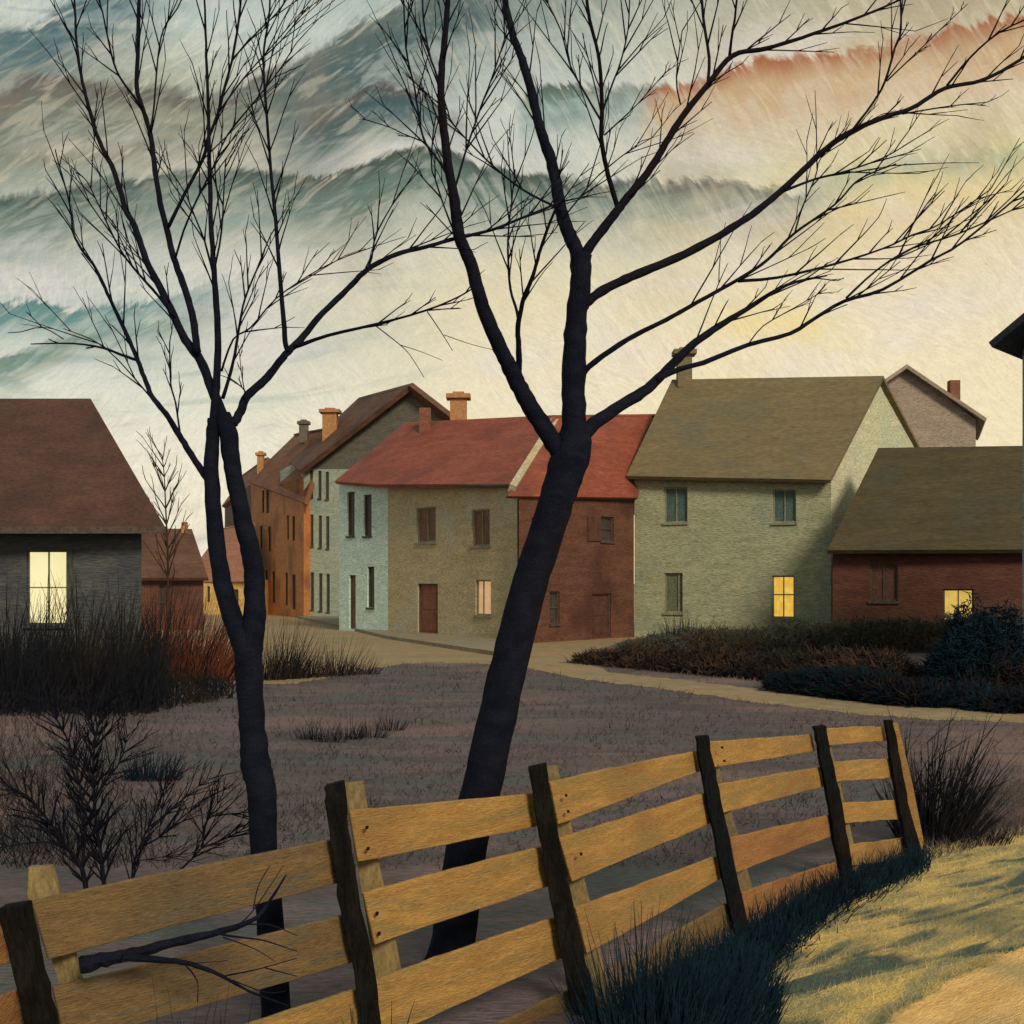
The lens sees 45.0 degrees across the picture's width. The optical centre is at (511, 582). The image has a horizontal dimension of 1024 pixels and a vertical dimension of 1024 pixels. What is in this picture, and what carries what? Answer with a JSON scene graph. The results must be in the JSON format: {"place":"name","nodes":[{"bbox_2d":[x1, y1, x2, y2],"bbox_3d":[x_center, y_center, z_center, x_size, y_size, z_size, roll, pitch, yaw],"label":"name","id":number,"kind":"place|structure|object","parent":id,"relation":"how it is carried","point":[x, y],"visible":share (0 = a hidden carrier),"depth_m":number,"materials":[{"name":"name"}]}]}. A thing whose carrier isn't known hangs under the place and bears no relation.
{"place":"outdoors","nodes":[
{"label":"outdoors","id":0,"kind":"place"},
{"bbox_2d":[297,615,495,654],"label":"pavement","id":1,"kind":"structure","parent":0,"point":[481,645],"depth_m":46.12,"materials":[{"name":"grey concrete"}]},
{"bbox_2d":[0,630,1023,1023],"bbox_3d":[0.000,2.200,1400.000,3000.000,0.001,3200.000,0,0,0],"label":"ground","id":2,"kind":"structure","parent":0,"point":[516,994],"depth_m":14.13,"materials":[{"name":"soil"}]},
{"bbox_2d":[0,654,161,888],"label":"bare shrub","id":3,"kind":"object","parent":2,"relation":"on","point":[97,826],"visible":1,"depth_m":6.60,"materials":[{"name":"black plant"}]},
{"bbox_2d":[0,399,165,675],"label":"dark house","id":4,"kind":"structure","parent":2,"relation":"on","point":[75,502],"depth_m":27.23,"materials":[{"name":"brown stone"}]},
{"bbox_2d":[22,551,68,628],"bbox_3d":[-10.233,0.144,27.206,1.022,1.709,0.240,0,0,4],"label":"window","id":5,"kind":"structure","parent":4,"relation":"in","point":[38,562],"depth_m":27.28,"materials":[{"name":"yellow glass"}]},
{"bbox_2d":[0,700,195,868],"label":"weeds","id":6,"kind":"object","parent":2,"relation":"on","point":[17,834],"visible":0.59,"depth_m":11.95,"materials":[{"name":"grey plant"}]},
{"bbox_2d":[0,568,235,716],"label":"tall grass","id":7,"kind":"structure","parent":2,"relation":"on","point":[149,676],"depth_m":21.93,"materials":[{"name":"black plant"}]},
{"bbox_2d":[115,747,189,781],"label":"grass tuft","id":8,"kind":"object","parent":2,"relation":"on","point":[134,775],"visible":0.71,"depth_m":13.75,"materials":[{"name":"black plant"}]},
{"bbox_2d":[137,427,191,642],"bbox_3d":[-8.909,-0.897,31.673,1.489,6.195,0.372,0,0,6],"label":"sapling","id":9,"kind":"object","parent":2,"relation":"on","point":[165,520],"visible":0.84,"depth_m":31.66,"materials":[{"name":"brown plant"}]},
{"bbox_2d":[142,522,208,629],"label":"brown cottage","id":10,"kind":"structure","parent":2,"relation":"on","point":[188,565],"depth_m":58.00,"materials":[{"name":"red paint"}]},
{"bbox_2d":[158,586,165,603],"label":"window","id":11,"kind":"structure","parent":10,"relation":"in","point":[160,587],"depth_m":58.07,"materials":[{"name":"glass"}]},
{"bbox_2d":[118,750,248,878],"bbox_3d":[-1.736,1.338,6.725,0.918,0.890,0.567,0,0,0],"label":"bare shrub","id":12,"kind":"object","parent":2,"relation":"on","point":[135,862],"visible":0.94,"depth_m":6.71,"materials":[{"name":"black plant"}]},
{"bbox_2d":[152,979,253,1023],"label":"grass tuft","id":13,"kind":"object","parent":2,"relation":"on","point":[208,1011],"visible":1,"depth_m":4.60,"materials":[{"name":"plant"}]},
{"bbox_2d":[142,580,270,681],"bbox_3d":[-7.349,0.938,27.925,3.778,2.561,2.352,0,0,0],"label":"bush","id":14,"kind":"object","parent":2,"relation":"on","point":[204,658],"visible":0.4,"depth_m":27.57,"materials":[{"name":"brown plant"}]},
{"bbox_2d":[201,522,267,614],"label":"yellow cottage","id":15,"kind":"structure","parent":2,"relation":"on","point":[234,557],"depth_m":86.46,"materials":[{"name":"paint"}]},
{"bbox_2d":[235,589,238,603],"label":"window","id":16,"kind":"structure","parent":15,"relation":"in","point":[236,590],"depth_m":84.79,"materials":[{"name":"paint"}]},
{"bbox_2d":[222,457,269,526],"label":"side house","id":17,"kind":"structure","parent":2,"relation":"on","point":[247,476],"depth_m":106.71,"materials":[{"name":"red paint"}]},
{"bbox_2d":[247,419,321,616],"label":"street house","id":18,"kind":"structure","parent":2,"relation":"on","point":[280,507],"depth_m":83.47,"materials":[{"name":"orange paint"}]},
{"bbox_2d":[267,490,268,512],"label":"window","id":19,"kind":"structure","parent":18,"relation":"in","point":[267,490],"depth_m":87.78,"materials":[{"name":"glass"}]},
{"bbox_2d":[269,526,270,551],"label":"window","id":20,"kind":"structure","parent":18,"relation":"in","point":[270,526],"depth_m":87.14,"materials":[{"name":"paint"}]},
{"bbox_2d":[273,571,274,602],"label":"window","id":21,"kind":"structure","parent":18,"relation":"in","point":[273,571],"depth_m":85.90,"materials":[{"name":"paint"}]},
{"bbox_2d":[286,572,287,604],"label":"window","id":22,"kind":"structure","parent":18,"relation":"in","point":[286,572],"depth_m":82.08,"materials":[{"name":"glass"}]},
{"bbox_2d":[293,516,294,540],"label":"window","id":23,"kind":"structure","parent":18,"relation":"in","point":[294,516],"depth_m":80.16,"materials":[{"name":"paint"}]},
{"bbox_2d":[293,575,295,609],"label":"window","id":24,"kind":"structure","parent":18,"relation":"in","point":[294,576],"depth_m":80.16,"materials":[{"name":"paint"}]},
{"bbox_2d":[0,0,615,1017],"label":"bare tree","id":25,"kind":"object","parent":2,"relation":"on","point":[246,630],"visible":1,"depth_m":6.16,"materials":[{"name":"black plant"}]},
{"bbox_2d":[262,607,384,680],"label":"tall grass","id":26,"kind":"object","parent":2,"relation":"on","point":[297,669],"visible":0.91,"depth_m":28.49,"materials":[{"name":"brown plant"}]},
{"bbox_2d":[291,708,410,742],"bbox_3d":[-2.135,1.999,17.755,1.978,0.428,1.030,0,0,-45],"label":"grass tuft","id":27,"kind":"object","parent":2,"relation":"on","point":[339,736],"visible":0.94,"depth_m":17.42,"materials":[{"name":"grey plant"}]},
{"bbox_2d":[290,383,449,615],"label":"tall house","id":28,"kind":"structure","parent":2,"relation":"on","point":[357,430],"depth_m":77.29,"materials":[{"name":"grey paint"}]},
{"bbox_2d":[310,470,312,498],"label":"window","id":29,"kind":"structure","parent":28,"relation":"in","point":[311,471],"depth_m":77.92,"materials":[{"name":"glass"}]},
{"bbox_2d":[310,515,313,547],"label":"window","id":30,"kind":"structure","parent":28,"relation":"in","point":[311,546],"depth_m":77.92,"materials":[{"name":"glass"}]},
{"bbox_2d":[310,572,313,610],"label":"window","id":31,"kind":"structure","parent":28,"relation":"in","point":[312,573],"depth_m":77.88,"materials":[{"name":"glass"}]},
{"bbox_2d":[317,471,321,499],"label":"window","id":32,"kind":"structure","parent":28,"relation":"in","point":[319,498],"depth_m":77.71,"materials":[{"name":"glass"}]},
{"bbox_2d":[318,515,321,548],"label":"window","id":33,"kind":"structure","parent":28,"relation":"in","point":[320,517],"depth_m":77.69,"materials":[{"name":"glass"}]},
{"bbox_2d":[318,573,322,611],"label":"window","id":34,"kind":"structure","parent":28,"relation":"in","point":[320,574],"depth_m":77.69,"materials":[{"name":"glass"}]},
{"bbox_2d":[325,472,328,500],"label":"window","id":35,"kind":"structure","parent":28,"relation":"in","point":[327,473],"depth_m":77.52,"materials":[{"name":"glass"}]},
{"bbox_2d":[325,516,329,549],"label":"window","id":36,"kind":"structure","parent":28,"relation":"in","point":[327,517],"depth_m":77.52,"materials":[{"name":"glass"}]},
{"bbox_2d":[326,574,329,612],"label":"window","id":37,"kind":"structure","parent":28,"relation":"in","point":[328,575],"depth_m":77.50,"materials":[{"name":"glass"}]},
{"bbox_2d":[341,1000,443,1023],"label":"grass tuft","id":38,"kind":"object","parent":2,"relation":"on","point":[352,1014],"visible":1,"depth_m":5.22,"materials":[{"name":"plant"}]},
{"bbox_2d":[335,391,553,637],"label":"corner house","id":39,"kind":"structure","parent":2,"relation":"on","point":[428,527],"depth_m":51.82,"materials":[{"name":"beige paint"}]},
{"bbox_2d":[345,492,354,537],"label":"window","id":40,"kind":"structure","parent":39,"relation":"in","point":[351,494],"depth_m":56.77,"materials":[{"name":"glass"}]},
{"bbox_2d":[351,575,355,628],"bbox_3d":[-7.190,0.868,56.584,0.120,2.463,0.586,0,0,-37],"label":"door","id":41,"kind":"structure","parent":39,"relation":"in","point":[353,577],"depth_m":56.65,"materials":[{"name":"paint"}]},
{"bbox_2d":[362,494,371,537],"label":"window","id":42,"kind":"structure","parent":39,"relation":"in","point":[368,498],"depth_m":55.60,"materials":[{"name":"glass"}]},
{"bbox_2d":[366,567,374,609],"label":"window","id":43,"kind":"structure","parent":39,"relation":"in","point":[371,569],"depth_m":55.39,"materials":[{"name":"glass"}]},
{"bbox_2d":[414,506,436,544],"bbox_3d":[-3.522,-2.371,51.252,0.240,1.540,1.779,0,0,-34],"label":"window","id":44,"kind":"structure","parent":39,"relation":"in","point":[426,516],"depth_m":51.39,"materials":[{"name":"paint"}]},
{"bbox_2d":[419,584,437,632],"bbox_3d":[-3.383,1.086,51.188,0.120,2.128,1.669,0,0,-34],"label":"door","id":45,"kind":"structure","parent":39,"relation":"in","point":[428,593],"depth_m":51.28,"materials":[{"name":"paint"}]},
{"bbox_2d":[469,509,490,548],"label":"window","id":46,"kind":"structure","parent":39,"relation":"in","point":[481,518],"depth_m":47.90,"materials":[{"name":"paint"}]},
{"bbox_2d":[473,580,491,617],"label":"window","id":47,"kind":"structure","parent":39,"relation":"in","point":[483,586],"depth_m":47.69,"materials":[{"name":"glass"}]},
{"bbox_2d":[0,720,923,1023],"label":"plank fence","id":48,"kind":"object","parent":2,"relation":"on","point":[562,860],"visible":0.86,"depth_m":5.93,"materials":[{"name":"brown wood"}]},
{"bbox_2d":[78,865,296,1005],"bbox_3d":[-1.204,1.354,4.616,0.787,0.600,0.260,0,0,-19],"label":"bare branch","id":49,"kind":"object","parent":48,"relation":"attached to","point":[90,963],"visible":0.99,"depth_m":4.64,"materials":[{"name":"black plant"}]},
{"bbox_2d":[505,414,654,642],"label":"row house","id":50,"kind":"structure","parent":2,"relation":"on","point":[589,594],"depth_m":48.46,"materials":[{"name":"red brick"}]},
{"bbox_2d":[549,591,561,626],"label":"window","id":51,"kind":"structure","parent":50,"relation":"in","point":[553,595],"depth_m":46.41,"materials":[{"name":"glass"}]},
{"bbox_2d":[592,594,609,637],"bbox_3d":[3.427,1.284,48.710,0.120,1.733,1.305,0,0,39],"label":"door","id":52,"kind":"structure","parent":50,"relation":"in","point":[600,602],"depth_m":48.80,"materials":[{"name":"paint"}]},
{"bbox_2d":[600,517,615,543],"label":"window","id":53,"kind":"structure","parent":50,"relation":"in","point":[606,522],"depth_m":49.06,"materials":[{"name":"glass"}]},
{"bbox_2d":[548,891,797,1023],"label":"tall grass","id":54,"kind":"object","parent":2,"relation":"on","point":[677,1003],"visible":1,"depth_m":5.69,"materials":[{"name":"teal plant"}]},
{"bbox_2d":[652,606,713,637],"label":"bush","id":55,"kind":"object","parent":2,"relation":"on","point":[674,624],"visible":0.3,"depth_m":42.10,"materials":[{"name":"plant"}]},
{"bbox_2d":[348,0,1023,959],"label":"bare tree","id":56,"kind":"object","parent":2,"relation":"on","point":[568,446],"visible":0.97,"depth_m":7.13,"materials":[{"name":"black plant"}]},
{"bbox_2d":[565,641,924,680],"bbox_3d":[5.182,1.853,30.428,3.165,1.240,12.516,0,0,-33],"label":"thicket","id":57,"kind":"object","parent":2,"relation":"on","point":[710,661],"visible":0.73,"depth_m":29.03,"materials":[{"name":"brown plant"}]},
{"bbox_2d":[626,347,919,636],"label":"green house","id":58,"kind":"structure","parent":2,"relation":"on","point":[747,488],"depth_m":49.13,"materials":[{"name":"brick"}]},
{"bbox_2d":[662,573,683,614],"bbox_3d":[6.504,0.439,49.689,0.878,1.687,0.240,0,0,27],"label":"window","id":59,"kind":"structure","parent":58,"relation":"in","point":[673,581],"depth_m":49.76,"materials":[{"name":"glass"}]},
{"bbox_2d":[662,487,688,524],"bbox_3d":[6.593,-3.092,49.644,1.101,1.515,0.240,0,0,27],"label":"window","id":60,"kind":"structure","parent":58,"relation":"in","point":[675,497],"depth_m":49.70,"materials":[{"name":"glass"}]},
{"bbox_2d":[770,576,795,620],"bbox_3d":[10.468,0.576,47.675,0.993,1.724,0.240,0,0,27],"label":"window","id":61,"kind":"structure","parent":58,"relation":"in","point":[782,586],"depth_m":47.74,"materials":[{"name":"glass"}]},
{"bbox_2d":[771,489,797,524],"bbox_3d":[10.514,-2.925,47.652,1.015,1.376,0.240,0,0,27],"label":"window","id":62,"kind":"structure","parent":58,"relation":"in","point":[784,500],"depth_m":47.69,"materials":[{"name":"glass"}]},
{"bbox_2d":[611,831,939,1023],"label":"grass","id":63,"kind":"structure","parent":2,"relation":"on","point":[797,916],"depth_m":7.97,"materials":[{"name":"green plant"}]},
{"bbox_2d":[614,606,1021,653],"bbox_3d":[11.311,1.542,40.763,15.810,1.884,6.151,0,0,0],"label":"hedge","id":64,"kind":"object","parent":2,"relation":"on","point":[903,637],"visible":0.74,"depth_m":39.76,"materials":[{"name":"brown plant"}]},
{"bbox_2d":[791,645,922,671],"bbox_3d":[7.624,1.916,27.610,3.209,1.179,1.598,0,0,0],"label":"thicket","id":65,"kind":"object","parent":2,"relation":"on","point":[819,652],"visible":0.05,"depth_m":27.52,"materials":[{"name":"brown plant"}]},
{"bbox_2d":[755,660,965,707],"bbox_3d":[6.623,1.962,23.674,1.851,0.987,4.986,0,0,-30],"label":"thicket","id":66,"kind":"object","parent":2,"relation":"on","point":[862,685],"visible":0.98,"depth_m":23.05,"materials":[{"name":"plant"}]},
{"bbox_2d":[827,446,1021,646],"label":"red house","id":67,"kind":"structure","parent":2,"relation":"on","point":[922,530],"depth_m":42.70,"materials":[{"name":"paint"}]},
{"bbox_2d":[868,563,899,603],"bbox_3d":[12.830,0.009,42.645,1.041,1.405,0.240,0,0,21],"label":"window","id":68,"kind":"structure","parent":67,"relation":"in","point":[883,576],"depth_m":42.69,"materials":[{"name":"paint"}]},
{"bbox_2d":[941,589,973,623],"bbox_3d":[15.090,0.824,41.797,1.094,1.254,0.240,0,0,21],"label":"window","id":69,"kind":"structure","parent":67,"relation":"in","point":[950,596],"depth_m":41.90,"materials":[{"name":"glass"}]},
{"bbox_2d":[885,364,986,446],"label":"taupe house","id":70,"kind":"structure","parent":2,"relation":"on","point":[935,415],"depth_m":66.00,"materials":[{"name":"brick"}]},
{"bbox_2d":[871,670,1022,847],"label":"bare shrub","id":71,"kind":"object","parent":2,"relation":"on","point":[949,816],"visible":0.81,"depth_m":10.36,"materials":[{"name":"black plant"}]},
{"bbox_2d":[893,676,1023,713],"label":"thicket","id":72,"kind":"object","parent":2,"relation":"on","point":[978,697],"visible":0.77,"depth_m":21.25,"materials":[{"name":"teal plant"}]},
{"bbox_2d":[894,774,1023,860],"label":"verge grass","id":73,"kind":"structure","parent":2,"relation":"on","point":[1015,821],"depth_m":11.40,"materials":[{"name":"brown plant"}]},
{"bbox_2d":[915,591,1023,692],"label":"bush","id":74,"kind":"object","parent":2,"relation":"on","point":[960,653],"visible":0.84,"depth_m":24.50,"materials":[{"name":"teal plant"}]},
{"bbox_2d":[989,313,1023,638],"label":"house","id":75,"kind":"structure","parent":2,"relation":"on","point":[1009,339],"depth_m":26.77,"materials":[{"name":"black paint"}]},
{"bbox_2d":[0,0,1023,556],"label":"sky","id":76,"kind":"structure","parent":0,"point":[943,328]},
{"bbox_2d":[156,614,1023,722],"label":"street","id":77,"kind":"structure","parent":0,"point":[548,656],"depth_m":35.03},
{"bbox_2d":[762,833,1023,1023],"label":"grass bank","id":78,"kind":"structure","parent":0,"point":[955,877],"depth_m":7.70,"materials":[{"name":"yellow plant"}]},
{"bbox_2d":[849,826,1023,897],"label":"verge tufts","id":79,"kind":"object","parent":78,"relation":"on","point":[962,846],"visible":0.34,"depth_m":10.19,"materials":[{"name":"plant"}]},
{"bbox_2d":[886,947,1023,1023],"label":"lane","id":80,"kind":"structure","parent":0,"point":[990,1000],"depth_m":6.49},
{"bbox_2d":[873,937,1023,1023],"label":"lane tufts","id":81,"kind":"object","parent":80,"relation":"on","point":[923,997],"visible":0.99,"depth_m":6.79,"materials":[{"name":"yellow plant"}]}
]}

